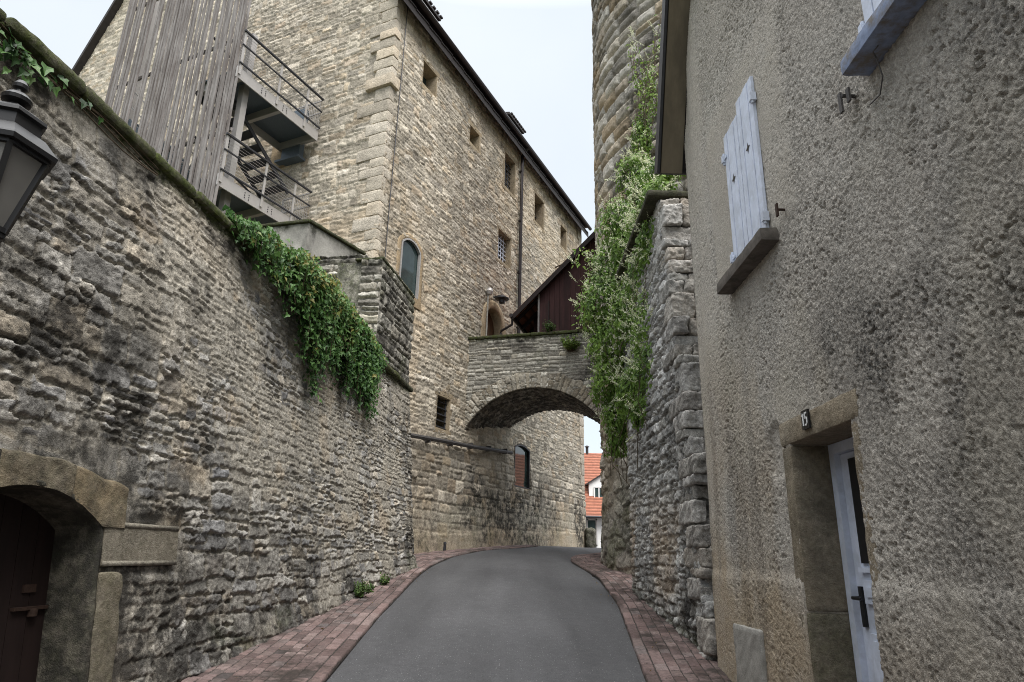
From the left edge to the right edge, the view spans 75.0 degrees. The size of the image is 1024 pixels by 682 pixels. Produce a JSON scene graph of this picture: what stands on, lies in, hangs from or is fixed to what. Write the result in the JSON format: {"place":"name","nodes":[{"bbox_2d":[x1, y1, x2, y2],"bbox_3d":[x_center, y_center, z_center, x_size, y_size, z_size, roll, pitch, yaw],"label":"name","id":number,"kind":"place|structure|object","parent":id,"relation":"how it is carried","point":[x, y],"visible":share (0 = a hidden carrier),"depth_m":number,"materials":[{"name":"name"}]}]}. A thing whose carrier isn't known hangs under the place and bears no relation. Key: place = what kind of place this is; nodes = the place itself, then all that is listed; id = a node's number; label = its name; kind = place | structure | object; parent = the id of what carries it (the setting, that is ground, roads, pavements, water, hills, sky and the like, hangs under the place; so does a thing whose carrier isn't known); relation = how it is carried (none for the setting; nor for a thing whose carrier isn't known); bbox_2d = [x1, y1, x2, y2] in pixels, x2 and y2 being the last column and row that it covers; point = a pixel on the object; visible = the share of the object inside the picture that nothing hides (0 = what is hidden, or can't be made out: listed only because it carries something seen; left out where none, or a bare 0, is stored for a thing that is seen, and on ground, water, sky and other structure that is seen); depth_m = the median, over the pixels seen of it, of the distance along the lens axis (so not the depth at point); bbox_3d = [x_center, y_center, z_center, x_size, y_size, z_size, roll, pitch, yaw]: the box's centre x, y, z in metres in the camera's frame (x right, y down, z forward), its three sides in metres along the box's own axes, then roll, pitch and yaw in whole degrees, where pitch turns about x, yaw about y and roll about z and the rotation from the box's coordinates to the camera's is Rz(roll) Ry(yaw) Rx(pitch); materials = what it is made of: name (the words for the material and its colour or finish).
{"place":"outdoors","nodes":[
{"label":"outdoors","id":0,"kind":"place"},
{"bbox_2d":[0,0,602,452],"label":"sky","id":1,"kind":"structure","parent":0,"point":[535,57],"materials":[{"name":"white"}]},
{"bbox_2d":[179,545,537,681],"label":"pavement","id":2,"kind":"structure","parent":0,"point":[346,626],"depth_m":6.71,"materials":[{"name":"red brick"}]},
{"bbox_2d":[353,579,371,597],"bbox_3d":[-2.154,3.493,9.418,0.298,0.264,0.267,-10,-21,32],"label":"weed","id":3,"kind":"object","parent":2,"relation":"on","point":[360,590],"visible":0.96,"depth_m":9.36,"materials":[{"name":"green plant"}]},
{"bbox_2d":[366,581,374,591],"bbox_3d":[-2.108,3.650,9.879,0.153,0.190,0.178,-11,-22,34],"label":"weed","id":4,"kind":"object","parent":2,"relation":"on","point":[372,586],"visible":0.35,"depth_m":9.89,"materials":[{"name":"green plant"}]},
{"bbox_2d":[379,572,390,585],"bbox_3d":[-2.042,3.796,10.638,0.208,0.239,0.204,-14,-24,40],"label":"weed","id":5,"kind":"object","parent":2,"relation":"on","point":[383,581],"visible":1,"depth_m":10.60,"materials":[{"name":"green plant"}]},
{"bbox_2d":[236,572,717,681],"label":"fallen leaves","id":6,"kind":"object","parent":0,"point":[600,602],"visible":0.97,"depth_m":7.60,"materials":[{"name":"plant"}]},
{"bbox_2d":[326,546,645,681],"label":"road","id":7,"kind":"structure","parent":0,"point":[538,614],"depth_m":7.76,"materials":[{"name":"grey asphalt"}]},
{"bbox_2d":[571,552,731,681],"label":"pavement","id":8,"kind":"structure","parent":0,"point":[664,659],"depth_m":7.18,"materials":[{"name":"red brick"}]},
{"bbox_3d":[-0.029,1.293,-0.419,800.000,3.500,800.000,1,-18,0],"label":"ground","id":9,"kind":"structure","parent":0,"visible":0},
{"bbox_2d":[0,8,417,681],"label":"retaining wall","id":10,"kind":"structure","parent":9,"relation":"on","point":[196,478],"depth_m":5.35,"materials":[{"name":"grey stone"}]},
{"bbox_2d":[0,494,54,681],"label":"door","id":11,"kind":"structure","parent":10,"relation":"in","point":[26,537],"depth_m":4.30,"materials":[{"name":"red wood"}]},
{"bbox_2d":[0,80,57,243],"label":"street lantern","id":12,"kind":"object","parent":10,"relation":"attached to","point":[28,160],"visible":1,"depth_m":3.08,"materials":[{"name":"black paint"}]},
{"bbox_2d":[0,21,158,175],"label":"wall ivy","id":13,"kind":"object","parent":10,"relation":"attached to","point":[9,49],"depth_m":4.42,"materials":[{"name":"green plant"}]},
{"bbox_2d":[221,204,388,422],"bbox_3d":[-2.521,0.100,9.263,0.692,1.859,5.598,-1,-18,6],"label":"hanging ivy","id":14,"kind":"object","parent":10,"relation":"hanging from","point":[324,309],"visible":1,"depth_m":8.52,"materials":[{"name":"green plant"}]},
{"bbox_2d":[336,256,414,383],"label":"stone pier","id":15,"kind":"structure","parent":10,"relation":"on","point":[378,293],"depth_m":13.20,"materials":[{"name":"grey stone"}]},
{"bbox_2d":[72,0,591,553],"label":"castle","id":16,"kind":"structure","parent":9,"relation":"on","point":[422,170],"depth_m":18.87,"materials":[{"name":"stone"}]},
{"bbox_2d":[396,233,423,310],"bbox_3d":[-2.676,-1.817,16.934,0.268,1.879,1.180,-7,-20,24],"label":"window","id":17,"kind":"structure","parent":16,"relation":"in","point":[410,257],"depth_m":17.05,"materials":[{"name":"stone"}]},
{"bbox_2d":[420,53,439,100],"bbox_3d":[-2.527,-7.435,19.080,0.450,1.043,0.972,-7,-20,24],"label":"window","id":18,"kind":"structure","parent":16,"relation":"in","point":[430,77],"depth_m":19.30,"materials":[{"name":"stone"}]},
{"bbox_2d":[433,390,452,435],"bbox_3d":[-2.003,1.912,17.664,0.450,1.154,0.920,-7,-20,24],"label":"window","id":19,"kind":"structure","parent":16,"relation":"in","point":[443,403],"depth_m":17.83,"materials":[{"name":"stone"}]},
{"bbox_2d":[467,119,481,154],"bbox_3d":[-1.380,-6.440,21.342,0.451,0.894,0.901,-7,-20,24],"label":"window","id":20,"kind":"structure","parent":16,"relation":"in","point":[474,139],"depth_m":21.50,"materials":[{"name":"stone"}]},
{"bbox_2d":[485,312,493,335],"bbox_3d":[-0.853,0.033,20.929,0.050,2.100,1.124,-7,-20,24],"label":"door","id":21,"kind":"structure","parent":16,"relation":"in","point":[490,328],"depth_m":21.35,"materials":[{"name":"brown wood"}]},
{"bbox_2d":[486,288,508,335],"bbox_3d":[-0.523,-0.611,20.750,0.859,2.030,0.485,12,-21,-30],"label":"wall lamp","id":22,"kind":"object","parent":16,"relation":"attached to","point":[502,299],"visible":0.97,"depth_m":20.73,"materials":[{"name":"metal"}]},
{"bbox_2d":[496,223,511,272],"bbox_3d":[-0.447,-3.096,22.480,0.452,1.375,1.211,-7,-20,24],"label":"window","id":23,"kind":"structure","parent":16,"relation":"in","point":[504,241],"depth_m":22.74,"materials":[{"name":"stone"}]},
{"bbox_2d":[502,146,516,200],"bbox_3d":[-0.263,-5.872,23.651,0.451,1.645,1.100,-7,-20,24],"label":"window","id":24,"kind":"structure","parent":16,"relation":"in","point":[509,163],"depth_m":23.88,"materials":[{"name":"stone"}]},
{"bbox_2d":[514,444,529,489],"bbox_3d":[0.227,4.204,21.694,0.268,1.641,1.503,-7,-20,24],"label":"window","id":25,"kind":"structure","parent":16,"relation":"in","point":[521,453],"depth_m":21.85,"materials":[{"name":"glass"}]},
{"bbox_2d":[533,187,544,233],"bbox_3d":[0.860,-4.994,25.895,0.452,1.485,1.151,-7,-20,24],"label":"window","id":26,"kind":"structure","parent":16,"relation":"in","point":[539,208],"depth_m":26.21,"materials":[{"name":"stone"}]},
{"bbox_2d":[559,219,567,253],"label":"window","id":27,"kind":"structure","parent":16,"relation":"in","point":[563,235],"depth_m":28.38,"materials":[{"name":"stone"}]},
{"bbox_2d":[464,328,599,429],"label":"stone bridge","id":28,"kind":"structure","parent":9,"relation":"on","point":[512,379],"depth_m":18.70,"materials":[{"name":"grey stone"}]},
{"bbox_2d":[500,232,596,334],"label":"wooden shed","id":29,"kind":"structure","parent":28,"relation":"on","point":[547,300],"depth_m":19.63,"materials":[{"name":"red wood"}]},
{"bbox_2d":[540,301,548,331],"bbox_3d":[0.952,-0.334,19.397,0.273,1.730,0.039,-4,-19,17],"label":"door","id":30,"kind":"structure","parent":29,"relation":"in","point":[544,307],"depth_m":19.52,"materials":[{"name":"red wood"}]},
{"bbox_2d":[542,319,555,331],"bbox_3d":[1.071,-0.394,18.782,0.434,0.356,0.406,1,-18,0],"label":"fern","id":31,"kind":"object","parent":28,"relation":"on","point":[549,327],"visible":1,"depth_m":18.72,"materials":[{"name":"green plant"}]},
{"bbox_2d":[560,334,581,351],"bbox_3d":[1.606,0.052,18.297,0.675,0.423,0.759,1,-18,0],"label":"plant","id":32,"kind":"object","parent":28,"relation":"attached to","point":[569,345],"visible":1,"depth_m":18.21,"materials":[{"name":"green plant"}]},
{"bbox_2d":[585,527,595,547],"bbox_3d":[3.061,7.689,26.002,0.427,0.829,0.411,1,-18,0],"label":"guard stone","id":33,"kind":"object","parent":9,"relation":"on","point":[590,537],"visible":0.91,"depth_m":25.85,"materials":[{"name":"grey stone"}]},
{"bbox_2d":[584,445,602,547],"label":"white house","id":34,"kind":"structure","parent":9,"relation":"on","point":[593,496],"depth_m":44.74,"materials":[{"name":"red ceramic"}]},
{"bbox_2d":[588,520,595,529],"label":"window","id":35,"kind":"structure","parent":34,"relation":"in","point":[591,523],"depth_m":43.43,"materials":[{"name":"black glass"}]},
{"bbox_2d":[586,519,597,545],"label":"window frame","id":36,"kind":"structure","parent":34,"relation":"in","point":[586,519],"depth_m":43.38,"materials":[{"name":"grey paint"}]},
{"bbox_2d":[591,0,687,574],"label":"round tower","id":37,"kind":"structure","parent":9,"relation":"on","point":[614,96],"depth_m":15.55,"materials":[{"name":"stone"}]},
{"bbox_2d":[615,190,717,659],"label":"rubble wall","id":38,"kind":"structure","parent":9,"relation":"on","point":[671,559],"depth_m":8.32,"materials":[{"name":"grey stone"}]},
{"bbox_2d":[564,12,685,487],"bbox_3d":[2.144,-2.690,11.557,2.304,10.125,4.274,1,-18,0],"label":"flowering vine","id":39,"kind":"object","parent":38,"relation":"attached to","point":[609,324],"visible":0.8,"depth_m":11.70,"materials":[{"name":"green plant"}]},
{"bbox_2d":[654,0,1023,681],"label":"plaster house","id":40,"kind":"structure","parent":9,"relation":"on","point":[852,170],"depth_m":3.88,"materials":[{"name":"paint"}]},
{"bbox_2d":[840,451,883,681],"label":"door","id":41,"kind":"structure","parent":40,"relation":"in","point":[861,565],"depth_m":4.24,"materials":[{"name":"white paint"}]},
{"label":"terrace ground","id":42,"kind":"structure","parent":0,"visible":0},
{"bbox_2d":[105,0,323,225],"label":"escape stair","id":43,"kind":"object","parent":42,"relation":"on","point":[240,96],"visible":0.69,"depth_m":16.08,"materials":[{"name":"grey paint"}]},
{"bbox_2d":[243,219,368,283],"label":"terrace wall","id":44,"kind":"structure","parent":42,"relation":"on","point":[330,249],"depth_m":14.13,"materials":[{"name":"grey stone"}]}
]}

